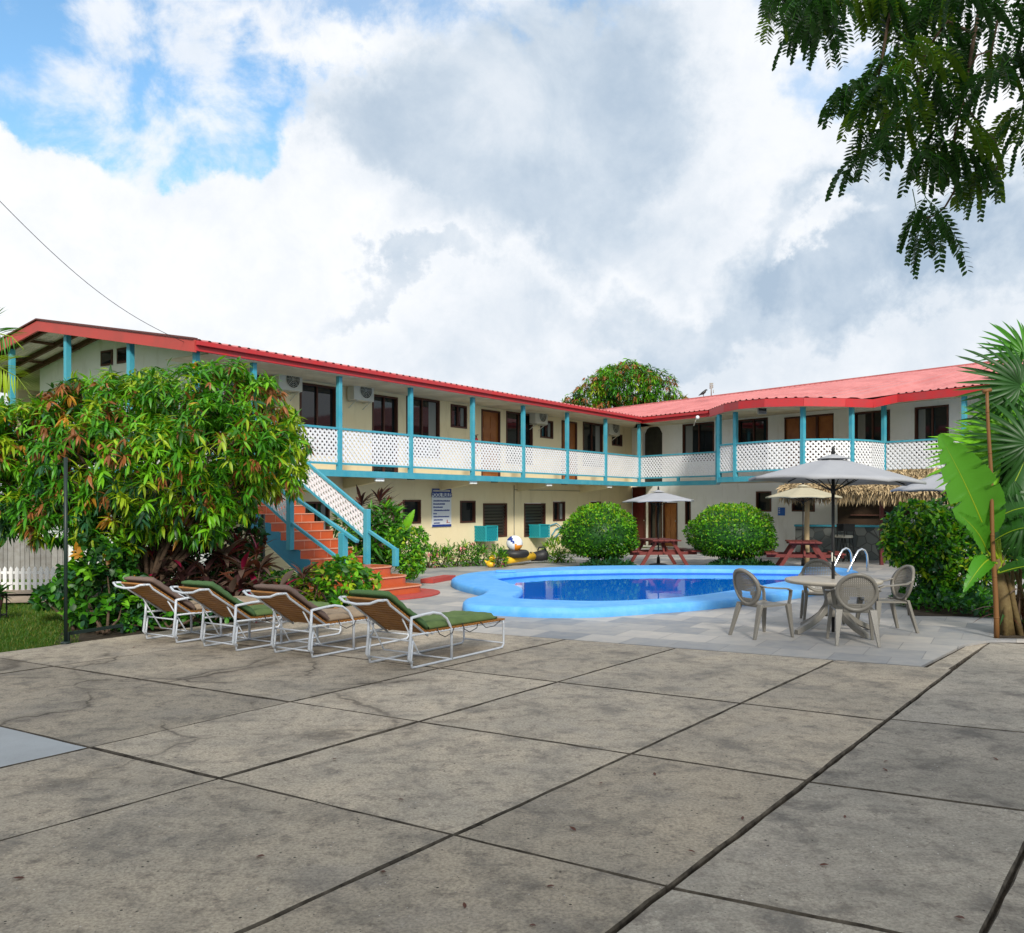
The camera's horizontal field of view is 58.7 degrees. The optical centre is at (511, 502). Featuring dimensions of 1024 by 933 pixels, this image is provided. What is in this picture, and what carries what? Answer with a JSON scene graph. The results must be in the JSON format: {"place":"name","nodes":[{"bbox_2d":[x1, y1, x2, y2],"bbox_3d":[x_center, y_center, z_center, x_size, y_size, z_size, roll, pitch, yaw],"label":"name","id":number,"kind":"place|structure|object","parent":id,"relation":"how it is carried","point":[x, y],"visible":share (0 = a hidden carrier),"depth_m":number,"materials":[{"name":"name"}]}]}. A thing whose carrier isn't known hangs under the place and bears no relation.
{"place":"outdoors","nodes":[
{"label":"outdoors","id":0,"kind":"place"},
{"bbox_2d":[2,589,45,602],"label":"path","id":1,"kind":"structure","parent":0,"point":[16,599],"depth_m":17.02,"materials":[{"name":"beige concrete"}]},
{"bbox_2d":[0,567,60,589],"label":"picket fence","id":2,"kind":"object","parent":1,"relation":"on","point":[23,572],"visible":0.75,"depth_m":18.30,"materials":[{"name":"white paint"}]},
{"bbox_2d":[53,590,324,645],"bbox_3d":[-4.851,1.790,16.090,5.244,0.001,8.486,0,0,-22],"label":"garden bed","id":3,"kind":"object","parent":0,"point":[88,636],"depth_m":12.41,"materials":[{"name":"soil"}]},
{"bbox_2d":[27,576,79,630],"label":"garden shrub","id":4,"kind":"object","parent":3,"relation":"on","point":[43,591],"visible":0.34,"depth_m":13.34,"materials":[{"name":"green plant"}]},
{"bbox_2d":[68,624,123,640],"bbox_3d":[-5.436,1.700,11.886,0.040,0.120,0.873,0,0,25],"label":"edging rail","id":5,"kind":"object","parent":3,"relation":"on","point":[121,626],"visible":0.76,"depth_m":11.88,"materials":[{"name":"black metal"}]},
{"bbox_2d":[48,527,163,634],"bbox_3d":[-5.691,1.114,12.872,1.281,1.522,1.512,0,0,45],"label":"hibiscus bush","id":6,"kind":"object","parent":3,"relation":"on","point":[104,612],"visible":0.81,"depth_m":12.64,"materials":[{"name":"green plant"}]},
{"bbox_2d":[0,355,316,581],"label":"mango tree","id":7,"kind":"object","parent":3,"relation":"on","point":[77,425],"visible":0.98,"depth_m":13.50,"materials":[{"name":"green plant"}]},
{"bbox_2d":[126,540,219,620],"bbox_3d":[-5.048,1.100,13.658,1.640,1.348,1.457,0,0,0],"label":"cordyline","id":8,"kind":"object","parent":3,"relation":"on","point":[182,573],"visible":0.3,"depth_m":13.49,"materials":[{"name":"red plant"}]},
{"bbox_2d":[118,594,245,632],"bbox_3d":[-4.565,1.616,13.218,2.242,0.596,0.743,0,0,-41],"label":"garden shrub","id":9,"kind":"object","parent":3,"relation":"on","point":[165,623],"visible":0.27,"depth_m":12.72,"materials":[{"name":"green plant"}]},
{"bbox_2d":[95,513,270,606],"bbox_3d":[-5.663,1.083,15.430,3.067,2.009,1.255,0,0,0],"label":"shade shrub","id":10,"kind":"object","parent":3,"relation":"on","point":[262,534],"visible":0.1,"depth_m":15.41,"materials":[{"name":"green plant"}]},
{"bbox_2d":[203,529,274,594],"bbox_3d":[-4.319,1.072,14.314,1.049,1.387,1.170,0,0,32],"label":"cordyline","id":11,"kind":"object","parent":3,"relation":"on","point":[256,551],"visible":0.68,"depth_m":14.45,"materials":[{"name":"red plant"}]},
{"bbox_2d":[181,539,311,622],"bbox_3d":[-4.021,1.185,13.737,2.010,1.274,1.353,0,0,0],"label":"cordyline","id":12,"kind":"object","parent":3,"relation":"on","point":[237,583],"visible":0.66,"depth_m":13.78,"materials":[{"name":"red plant"}]},
{"bbox_2d":[248,557,301,592],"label":"garden shrub","id":13,"kind":"object","parent":3,"relation":"on","point":[274,572],"visible":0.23,"depth_m":15.22,"materials":[{"name":"green plant"}]},
{"bbox_2d":[274,561,336,601],"bbox_3d":[-3.349,1.342,14.871,1.157,0.858,0.780,0,0,0],"label":"cordyline","id":14,"kind":"object","parent":3,"relation":"on","point":[306,569],"visible":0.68,"depth_m":14.85,"materials":[{"name":"red plant"}]},
{"bbox_2d":[295,553,382,605],"bbox_3d":[-2.935,1.410,15.247,1.639,1.096,1.115,0,0,-27],"label":"variegated shrub","id":15,"kind":"object","parent":3,"relation":"on","point":[358,571],"visible":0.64,"depth_m":15.07,"materials":[{"name":"green plant"}]},
{"bbox_2d":[0,547,649,649],"bbox_3d":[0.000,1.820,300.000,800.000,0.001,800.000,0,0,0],"label":"ground","id":16,"kind":"structure","parent":0,"point":[55,612],"depth_m":14.89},
{"bbox_2d":[0,307,31,397],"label":"coconut palm","id":17,"kind":"object","parent":16,"relation":"on","point":[6,386],"visible":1,"depth_m":14.16,"materials":[{"name":"green plant"}]},
{"bbox_2d":[0,533,63,578],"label":"board fence","id":18,"kind":"object","parent":16,"relation":"on","point":[15,555],"visible":0.41,"depth_m":21.50,"materials":[{"name":"wood"}]},
{"bbox_2d":[0,602,81,652],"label":"grass","id":19,"kind":"structure","parent":16,"relation":"on","point":[24,644],"depth_m":12.72,"materials":[{"name":"plant"}]},
{"bbox_2d":[0,579,17,617],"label":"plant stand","id":20,"kind":"object","parent":19,"relation":"on","point":[3,594],"visible":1,"depth_m":13.93,"materials":[{"name":"black"}]},
{"bbox_2d":[0,318,657,577],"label":"hotel wing","id":21,"kind":"structure","parent":16,"relation":"on","point":[411,440],"depth_m":25.87,"materials":[{"name":"paint"}]},
{"bbox_2d":[100,349,112,366],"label":"window","id":22,"kind":"structure","parent":21,"relation":"in","point":[106,357],"depth_m":23.09,"materials":[{"name":"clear glass"}]},
{"bbox_2d":[272,374,301,400],"bbox_3d":[-5.481,-2.883,22.122,0.343,0.766,0.754,0,0,34],"label":"air conditioner","id":23,"kind":"object","parent":21,"relation":"attached to","point":[292,384],"visible":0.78,"depth_m":22.02,"materials":[{"name":"white metal"}]},
{"bbox_2d":[305,502,329,529],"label":"window","id":24,"kind":"structure","parent":21,"relation":"in","point":[320,507],"depth_m":23.37,"materials":[{"name":"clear glass"}]},
{"bbox_2d":[300,382,335,454],"bbox_3d":[-4.974,-2.111,23.226,0.120,1.777,1.255,0,0,34],"label":"window","id":25,"kind":"structure","parent":21,"relation":"in","point":[317,402],"depth_m":23.31,"materials":[{"name":"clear glass"}]},
{"bbox_2d":[347,386,373,409],"bbox_3d":[-4.043,-2.873,24.220,0.343,0.774,0.764,0,0,34],"label":"air conditioner","id":26,"kind":"object","parent":21,"relation":"attached to","point":[364,395],"visible":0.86,"depth_m":24.04,"materials":[{"name":"white metal"}]},
{"bbox_2d":[372,394,397,471],"bbox_3d":[-3.559,-1.882,25.293,0.120,2.155,1.037,0,0,34],"label":"door","id":27,"kind":"structure","parent":21,"relation":"in","point":[384,408],"depth_m":25.30,"materials":[{"name":"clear glass"}]},
{"bbox_2d":[403,500,420,523],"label":"window","id":28,"kind":"structure","parent":21,"relation":"in","point":[411,505],"depth_m":26.38,"materials":[{"name":"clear glass"}]},
{"bbox_2d":[406,396,439,457],"bbox_3d":[-2.632,-2.185,26.647,0.120,1.715,1.500,0,0,34],"label":"window","id":29,"kind":"structure","parent":21,"relation":"in","point":[426,412],"depth_m":26.83,"materials":[{"name":"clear glass"}]},
{"bbox_2d":[431,488,451,526],"bbox_3d":[-2.111,0.160,27.302,0.031,1.140,0.979,0,0,34],"label":"rules sign","id":30,"kind":"object","parent":21,"relation":"attached to","point":[440,508],"visible":1,"depth_m":27.24,"materials":[{"name":"white"}]},
{"bbox_2d":[451,404,466,428],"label":"window","id":31,"kind":"structure","parent":21,"relation":"in","point":[458,412],"depth_m":28.14,"materials":[{"name":"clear glass"}]},
{"bbox_2d":[460,501,475,522],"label":"window","id":32,"kind":"structure","parent":21,"relation":"in","point":[467,508],"depth_m":28.51,"materials":[{"name":"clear glass"}]},
{"bbox_2d":[474,525,497,540],"bbox_3d":[-0.814,0.980,28.813,0.471,0.486,0.664,0,0,34],"label":"air conditioner","id":33,"kind":"object","parent":21,"relation":"attached to","point":[486,533],"visible":1,"depth_m":28.61,"materials":[{"name":"blue paint"}]},
{"bbox_2d":[481,409,499,475],"bbox_3d":[-0.719,-1.890,29.440,0.120,2.172,1.031,0,0,34],"label":"door","id":34,"kind":"structure","parent":21,"relation":"in","point":[490,419],"depth_m":29.47,"materials":[{"name":"orange wood"}]},
{"bbox_2d":[483,503,506,536],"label":"window","id":35,"kind":"structure","parent":21,"relation":"in","point":[493,513],"depth_m":29.82,"materials":[{"name":"grey"}]},
{"bbox_2d":[506,411,532,464],"bbox_3d":[0.222,-2.152,30.814,0.120,1.754,1.595,0,0,34],"label":"window","id":36,"kind":"structure","parent":21,"relation":"in","point":[513,419],"depth_m":30.78,"materials":[{"name":"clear glass"}]},
{"bbox_2d":[524,503,545,536],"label":"window","id":37,"kind":"structure","parent":21,"relation":"in","point":[534,513],"depth_m":31.60,"materials":[{"name":"grey"}]},
{"bbox_2d":[529,413,547,430],"bbox_3d":[0.903,-2.896,31.442,0.343,0.797,0.794,0,0,34],"label":"air conditioner","id":38,"kind":"object","parent":21,"relation":"attached to","point":[540,419],"visible":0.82,"depth_m":31.23,"materials":[{"name":"white metal"}]},
{"bbox_2d":[529,524,549,537],"bbox_3d":[0.948,0.985,31.387,0.471,0.453,0.664,0,0,34],"label":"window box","id":39,"kind":"object","parent":21,"relation":"attached to","point":[540,531],"visible":0.99,"depth_m":31.18,"materials":[{"name":"blue paint"}]},
{"bbox_2d":[540,421,552,438],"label":"window","id":40,"kind":"structure","parent":21,"relation":"in","point":[547,431],"depth_m":32.39,"materials":[{"name":"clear glass"}]},
{"bbox_2d":[553,502,564,520],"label":"window","id":41,"kind":"structure","parent":21,"relation":"in","point":[558,507],"depth_m":32.93,"materials":[{"name":"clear glass"}]},
{"bbox_2d":[561,420,576,479],"bbox_3d":[2.076,-1.893,33.521,0.120,2.177,1.094,0,0,34],"label":"door","id":42,"kind":"structure","parent":21,"relation":"in","point":[572,425],"depth_m":33.70,"materials":[{"name":"orange wood"}]},
{"bbox_2d":[583,422,602,466],"bbox_3d":[3.072,-2.197,34.976,0.120,1.697,1.525,0,0,34],"label":"window","id":43,"kind":"structure","parent":21,"relation":"in","point":[592,432],"depth_m":35.09,"materials":[{"name":"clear glass"}]},
{"bbox_2d":[607,424,619,440],"bbox_3d":[3.915,-2.881,35.841,0.343,0.879,0.906,0,0,34],"label":"air conditioner","id":44,"kind":"object","parent":21,"relation":"attached to","point":[613,430],"visible":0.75,"depth_m":35.66,"materials":[{"name":"white plastic"}]},
{"bbox_2d":[325,498,406,564],"bbox_3d":[-3.253,0.939,19.559,1.960,2.129,3.115,0,0,0],"label":"garden shrub","id":45,"kind":"object","parent":16,"relation":"on","point":[380,527],"visible":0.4,"depth_m":19.89,"materials":[{"name":"green plant"}]},
{"bbox_2d":[560,358,687,408],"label":"mango tree","id":46,"kind":"object","parent":16,"relation":"on","point":[605,390],"visible":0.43,"depth_m":57.09,"materials":[{"name":"green plant"}]},
{"bbox_2d":[603,360,1023,551],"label":"hotel wing","id":47,"kind":"structure","parent":16,"relation":"on","point":[725,448],"depth_m":30.30,"materials":[{"name":"paint"}]},
{"bbox_2d":[632,487,645,544],"bbox_3d":[5.187,0.554,37.428,0.120,2.364,0.994,0,0,-36],"label":"door","id":48,"kind":"structure","parent":47,"relation":"in","point":[639,509],"depth_m":37.31,"materials":[{"name":"red paint"}]},
{"bbox_2d":[643,426,661,481],"bbox_3d":[5.720,-1.955,36.753,0.153,2.309,1.110,0,0,-36],"label":"doorway","id":49,"kind":"structure","parent":47,"relation":"in","point":[653,435],"depth_m":36.83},
{"bbox_2d":[648,502,661,545],"bbox_3d":[5.794,0.853,36.595,0.120,1.766,0.758,0,0,-36],"label":"door","id":50,"kind":"structure","parent":47,"relation":"in","point":[652,509],"depth_m":36.72,"materials":[{"name":"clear glass"}]},
{"bbox_2d":[663,502,677,545],"bbox_3d":[6.278,0.870,35.930,0.120,1.732,0.777,0,0,-36],"label":"door","id":51,"kind":"structure","parent":47,"relation":"in","point":[670,509],"depth_m":35.95,"materials":[{"name":"orange wood"}]},
{"bbox_2d":[682,422,713,461],"bbox_3d":[7.139,-2.296,34.748,0.120,1.458,1.589,0,0,-36],"label":"window","id":52,"kind":"structure","parent":47,"relation":"in","point":[699,437],"depth_m":34.75,"materials":[{"name":"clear glass"}]},
{"bbox_2d":[738,417,767,458],"bbox_3d":[8.669,-2.280,32.647,0.120,1.430,1.326,0,0,-36],"label":"window","id":53,"kind":"structure","parent":47,"relation":"in","point":[749,430],"depth_m":32.64,"materials":[{"name":"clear glass"}]},
{"bbox_2d":[756,491,770,511],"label":"window","id":54,"kind":"structure","parent":47,"relation":"in","point":[762,503],"depth_m":32.30,"materials":[{"name":"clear glass"}]},
{"bbox_2d":[784,413,833,468],"bbox_3d":[10.056,-1.870,30.768,0.130,2.141,1.953,0,0,-36],"label":"door","id":55,"kind":"structure","parent":47,"relation":"in","point":[820,425],"depth_m":30.68,"materials":[{"name":"orange wood"}]},
{"bbox_2d":[855,410,889,456],"bbox_3d":[11.434,-2.177,28.851,0.120,1.425,1.242,0,0,-36],"label":"window","id":56,"kind":"structure","parent":47,"relation":"in","point":[867,424],"depth_m":28.95,"materials":[{"name":"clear glass"}]},
{"bbox_2d":[915,404,948,456],"bbox_3d":[12.594,-2.133,27.258,0.120,1.499,1.054,0,0,-36],"label":"window","id":57,"kind":"structure","parent":47,"relation":"in","point":[929,420],"depth_m":27.31,"materials":[{"name":"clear glass"}]},
{"bbox_2d":[0,618,1023,932],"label":"concrete paving","id":58,"kind":"structure","parent":0,"point":[160,786],"depth_m":5.59,"materials":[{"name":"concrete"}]},
{"bbox_2d":[60,457,70,643],"bbox_3d":[-5.562,0.600,11.336,0.120,2.320,0.120,0,0,0],"label":"net pole","id":59,"kind":"object","parent":58,"relation":"on","point":[65,641],"visible":1,"depth_m":11.31,"materials":[{"name":"black metal"}]},
{"bbox_2d":[112,576,279,642],"bbox_3d":[-4.088,1.333,11.964,0.651,0.841,2.237,0,0,33],"label":"sun lounger","id":60,"kind":"object","parent":58,"relation":"on","point":[158,594],"visible":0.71,"depth_m":11.46,"materials":[{"name":"white metal"}]},
{"bbox_2d":[169,580,341,650],"bbox_3d":[-3.140,1.333,11.352,0.651,0.841,2.237,0,0,35],"label":"sun lounger","id":61,"kind":"object","parent":58,"relation":"on","point":[217,600],"visible":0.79,"depth_m":10.88,"materials":[{"name":"white metal"}]},
{"bbox_2d":[242,584,408,657],"bbox_3d":[-2.168,1.333,10.892,0.651,0.841,2.237,0,0,33],"label":"sun lounger","id":62,"kind":"object","parent":58,"relation":"on","point":[289,603],"visible":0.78,"depth_m":10.44,"materials":[{"name":"wicker"}]},
{"bbox_2d":[338,589,504,668],"bbox_3d":[-0.958,1.333,10.217,0.651,0.841,2.237,0,0,34],"label":"sun lounger","id":63,"kind":"object","parent":58,"relation":"on","point":[385,610],"visible":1,"depth_m":9.84,"materials":[{"name":"white metal"}]},
{"bbox_2d":[755,0,1023,279],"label":"shade tree","id":64,"kind":"object","parent":58,"relation":"on","point":[807,24],"visible":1,"depth_m":3.88,"materials":[{"name":"green plant"}]},
{"bbox_2d":[0,0,1023,501],"label":"sky","id":65,"kind":"structure","parent":0,"point":[529,198],"materials":[{"name":"white"}]},
{"bbox_2d":[344,547,1023,666],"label":"pool deck","id":66,"kind":"structure","parent":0,"point":[935,638],"depth_m":12.69,"materials":[{"name":"concrete"}]},
{"bbox_2d":[212,451,439,600],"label":"staircase","id":67,"kind":"structure","parent":66,"relation":"on","point":[301,537],"depth_m":17.91,"materials":[{"name":"ceramic"}]},
{"bbox_2d":[332,484,405,520],"bbox_3d":[-3.292,0.649,21.404,1.849,2.237,1.162,0,0,10],"label":"cordyline","id":68,"kind":"object","parent":66,"relation":"on","point":[380,494],"visible":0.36,"depth_m":21.42,"materials":[{"name":"red plant"}]},
{"bbox_2d":[371,524,430,580],"bbox_3d":[-2.477,1.125,19.672,1.208,1.312,2.656,0,0,-18],"label":"bright bush","id":69,"kind":"object","parent":66,"relation":"on","point":[413,556],"visible":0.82,"depth_m":18.99,"materials":[{"name":"green plant"}]},
{"bbox_2d":[418,542,442,567],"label":"flower shrub","id":70,"kind":"object","parent":66,"relation":"on","point":[427,564],"visible":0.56,"depth_m":24.37,"materials":[{"name":"green plant"}]},
{"bbox_2d":[420,575,455,582],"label":"kerb","id":71,"kind":"structure","parent":66,"relation":"on","point":[437,579],"depth_m":20.05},
{"bbox_2d":[428,541,455,567],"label":"flower shrub","id":72,"kind":"object","parent":66,"relation":"on","point":[446,551],"visible":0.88,"depth_m":24.52,"materials":[{"name":"green plant"}]},
{"bbox_2d":[440,538,470,566],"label":"flower shrub","id":73,"kind":"object","parent":66,"relation":"on","point":[459,549],"visible":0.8,"depth_m":24.85,"materials":[{"name":"green plant"}]},
{"bbox_2d":[455,539,482,565],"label":"flower shrub","id":74,"kind":"object","parent":66,"relation":"on","point":[477,555],"visible":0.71,"depth_m":25.13,"materials":[{"name":"green plant"}]},
{"bbox_2d":[469,541,489,565],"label":"flower shrub","id":75,"kind":"object","parent":66,"relation":"on","point":[480,550],"visible":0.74,"depth_m":25.24,"materials":[{"name":"green plant"}]},
{"bbox_2d":[487,543,510,567],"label":"flower shrub","id":76,"kind":"object","parent":66,"relation":"on","point":[497,561],"visible":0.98,"depth_m":24.56,"materials":[{"name":"green plant"}]},
{"bbox_2d":[503,552,535,563],"bbox_3d":[0.228,1.563,25.707,0.330,0.265,1.850,0,0,31],"label":"inflatable lounge","id":77,"kind":"object","parent":66,"relation":"on","point":[532,556],"visible":0.64,"depth_m":25.55,"materials":[{"name":"yellow plastic"}]},
{"bbox_2d":[499,549,528,557],"bbox_3d":[0.046,1.430,25.399,0.866,0.210,0.868,0,0,0],"label":"tube","id":78,"kind":"object","parent":77,"relation":"on","point":[521,553],"visible":0.64,"depth_m":25.03,"materials":[{"name":"black rubber"}]},
{"bbox_2d":[506,535,522,549],"bbox_3d":[0.071,1.140,25.300,0.460,0.440,0.460,0,0,0],"label":"beach ball","id":79,"kind":"object","parent":78,"relation":"on","point":[514,542],"visible":0.91,"depth_m":25.14,"materials":[{"name":"white"}]},
{"bbox_2d":[542,535,576,562],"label":"flower shrub","id":80,"kind":"object","parent":66,"relation":"on","point":[557,551],"visible":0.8,"depth_m":26.51,"materials":[{"name":"green plant"}]},
{"bbox_2d":[558,502,640,565],"bbox_3d":[2.379,0.867,24.901,2.304,1.820,2.242,0,0,0],"label":"round hedge","id":81,"kind":"object","parent":66,"relation":"on","point":[602,530],"visible":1,"depth_m":24.25,"materials":[{"name":"green plant"}]},
{"bbox_2d":[580,555,635,565],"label":"plants","id":82,"kind":"object","parent":66,"relation":"on","point":[596,561],"visible":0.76,"depth_m":24.05,"materials":[{"name":"green plant"}]},
{"bbox_2d":[451,565,857,617],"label":"swimming pool","id":83,"kind":"structure","parent":66,"relation":"in","point":[495,594],"depth_m":15.92,"materials":[{"name":"tile"}]},
{"bbox_2d":[501,574,797,600],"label":"water","id":84,"kind":"structure","parent":83,"relation":"in","point":[611,587],"depth_m":18.87,"materials":[{"name":"blue liquid"}]},
{"bbox_2d":[835,547,868,571],"bbox_3d":[7.905,1.490,21.378,0.764,0.848,0.501,0,0,-22],"label":"pool ladder","id":85,"kind":"object","parent":83,"relation":"attached to","point":[853,559],"visible":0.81,"depth_m":21.29,"materials":[{"name":"silver metal"}]},
{"bbox_2d":[622,486,693,564],"bbox_3d":[4.054,0.652,25.200,1.885,2.215,1.885,0,0,-28],"label":"patio umbrella","id":86,"kind":"object","parent":66,"relation":"on","point":[658,496],"visible":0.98,"depth_m":24.82,"materials":[{"name":"grey fabric"}]},
{"bbox_2d":[629,538,701,564],"bbox_3d":[4.054,1.399,25.200,1.940,0.769,1.500,0,0,-9],"label":"picnic table","id":87,"kind":"object","parent":66,"relation":"on","point":[676,550],"visible":0.84,"depth_m":24.74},
{"bbox_2d":[682,501,778,559],"bbox_3d":[5.971,0.867,24.912,2.607,1.820,2.567,0,0,0],"label":"round hedge","id":88,"kind":"object","parent":66,"relation":"on","point":[734,531],"visible":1,"depth_m":24.16,"materials":[{"name":"green plant"}]},
{"bbox_2d":[706,555,776,565],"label":"plants","id":89,"kind":"object","parent":66,"relation":"on","point":[750,560],"visible":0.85,"depth_m":24.04,"materials":[{"name":"green plant"}]},
{"bbox_2d":[728,568,793,639],"bbox_3d":[3.254,1.308,11.979,0.667,0.904,0.650,0,0,-25],"label":"resin chair","id":90,"kind":"object","parent":66,"relation":"on","point":[739,584],"visible":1,"depth_m":11.86,"materials":[{"name":"plastic"}]},
{"bbox_2d":[765,483,841,565],"bbox_3d":[7.645,0.588,23.900,1.848,2.345,1.848,0,0,11],"label":"patio umbrella","id":91,"kind":"object","parent":66,"relation":"on","point":[802,491],"visible":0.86,"depth_m":23.54,"materials":[{"name":"beige fabric"}]},
{"bbox_2d":[764,540,845,566],"bbox_3d":[7.645,1.399,23.900,1.940,0.769,1.500,0,0,13],"label":"picnic table","id":92,"kind":"object","parent":66,"relation":"on","point":[786,554],"visible":0.86,"depth_m":23.51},
{"bbox_2d":[798,559,844,623],"bbox_3d":[4.576,1.308,13.498,0.650,0.904,0.667,0,0,11],"label":"resin chair","id":93,"kind":"object","parent":66,"relation":"on","point":[814,590],"visible":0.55,"depth_m":13.72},
{"bbox_2d":[784,575,882,637],"bbox_3d":[4.360,1.398,12.350,1.270,0.720,1.270,0,0,0],"label":"round table","id":94,"kind":"object","parent":66,"relation":"on","point":[853,623],"visible":0.77,"depth_m":12.21,"materials":[{"name":"plastic"}]},
{"bbox_2d":[748,446,925,631],"bbox_3d":[4.360,0.497,12.350,2.143,2.525,2.143,0,0,-37],"label":"patio umbrella","id":95,"kind":"object","parent":66,"relation":"on","point":[832,469],"visible":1,"depth_m":12.03,"materials":[{"name":"grey fabric"}]},
{"bbox_2d":[838,524,855,561],"bbox_3d":[9.978,1.201,27.100,0.407,1.122,0.407,0,0,0],"label":"bar stool","id":96,"kind":"object","parent":66,"relation":"on","point":[848,527],"visible":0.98,"depth_m":26.93,"materials":[{"name":"black wood"}]},
{"bbox_2d":[825,573,881,646],"bbox_3d":[4.276,1.308,11.372,0.650,0.904,0.667,0,0,11],"label":"resin chair","id":97,"kind":"object","parent":66,"relation":"on","point":[872,590],"visible":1,"depth_m":11.16,"materials":[{"name":"plastic"}]},
{"bbox_2d":[777,467,948,564],"bbox_3d":[10.335,0.385,25.934,4.922,2.750,5.018,0,0,25],"label":"pool bar","id":98,"kind":"object","parent":66,"relation":"on","point":[864,509],"visible":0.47,"depth_m":27.32,"materials":[{"name":"stone"}]},
{"bbox_2d":[856,565,918,632],"bbox_3d":[5.152,1.308,12.457,0.667,0.904,0.650,0,0,-8],"label":"resin chair","id":99,"kind":"object","parent":66,"relation":"on","point":[907,579],"visible":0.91,"depth_m":12.46,"materials":[{"name":"plastic"}]},
{"bbox_2d":[890,464,947,562],"bbox_3d":[8.356,0.502,17.500,1.911,2.515,1.911,0,0,0],"label":"patio umbrella","id":100,"kind":"object","parent":66,"relation":"on","point":[931,484],"visible":0.2,"depth_m":17.20,"materials":[{"name":"grey fabric"}]},
{"bbox_2d":[907,595,1023,637],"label":"planting bed","id":101,"kind":"object","parent":66,"relation":"on","point":[923,612],"visible":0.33,"depth_m":14.35,"materials":[{"name":"soil"}]},
{"bbox_2d":[887,576,993,616],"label":"plants","id":102,"kind":"object","parent":101,"relation":"on","point":[971,598],"visible":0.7,"depth_m":14.52,"materials":[{"name":"green plant"}]},
{"bbox_2d":[876,494,1023,607],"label":"leafy bush","id":103,"kind":"object","parent":101,"relation":"on","point":[949,542],"visible":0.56,"depth_m":15.22,"materials":[{"name":"green plant"}]},
{"bbox_2d":[924,320,1023,589],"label":"fan palm","id":104,"kind":"object","parent":101,"relation":"on","point":[1006,405],"visible":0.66,"depth_m":12.30,"materials":[{"name":"green plant"}]},
{"bbox_2d":[938,434,1023,635],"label":"banana plant","id":105,"kind":"object","parent":101,"relation":"on","point":[971,490],"visible":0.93,"depth_m":11.78,"materials":[{"name":"green plant"}]},
{"bbox_2d":[982,388,999,637],"bbox_3d":[6.211,0.139,11.800,0.220,3.243,0.071,0,0,0],"label":"support stake","id":106,"kind":"object","parent":101,"relation":"on","point":[996,617],"visible":0.94,"depth_m":11.78,"materials":[{"name":"brown wood"}]},
{"bbox_2d":[970,574,1023,626],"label":"banana undergrowth","id":107,"kind":"object","parent":101,"relation":"on","point":[1019,599],"visible":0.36,"depth_m":12.12,"materials":[{"name":"green plant"}]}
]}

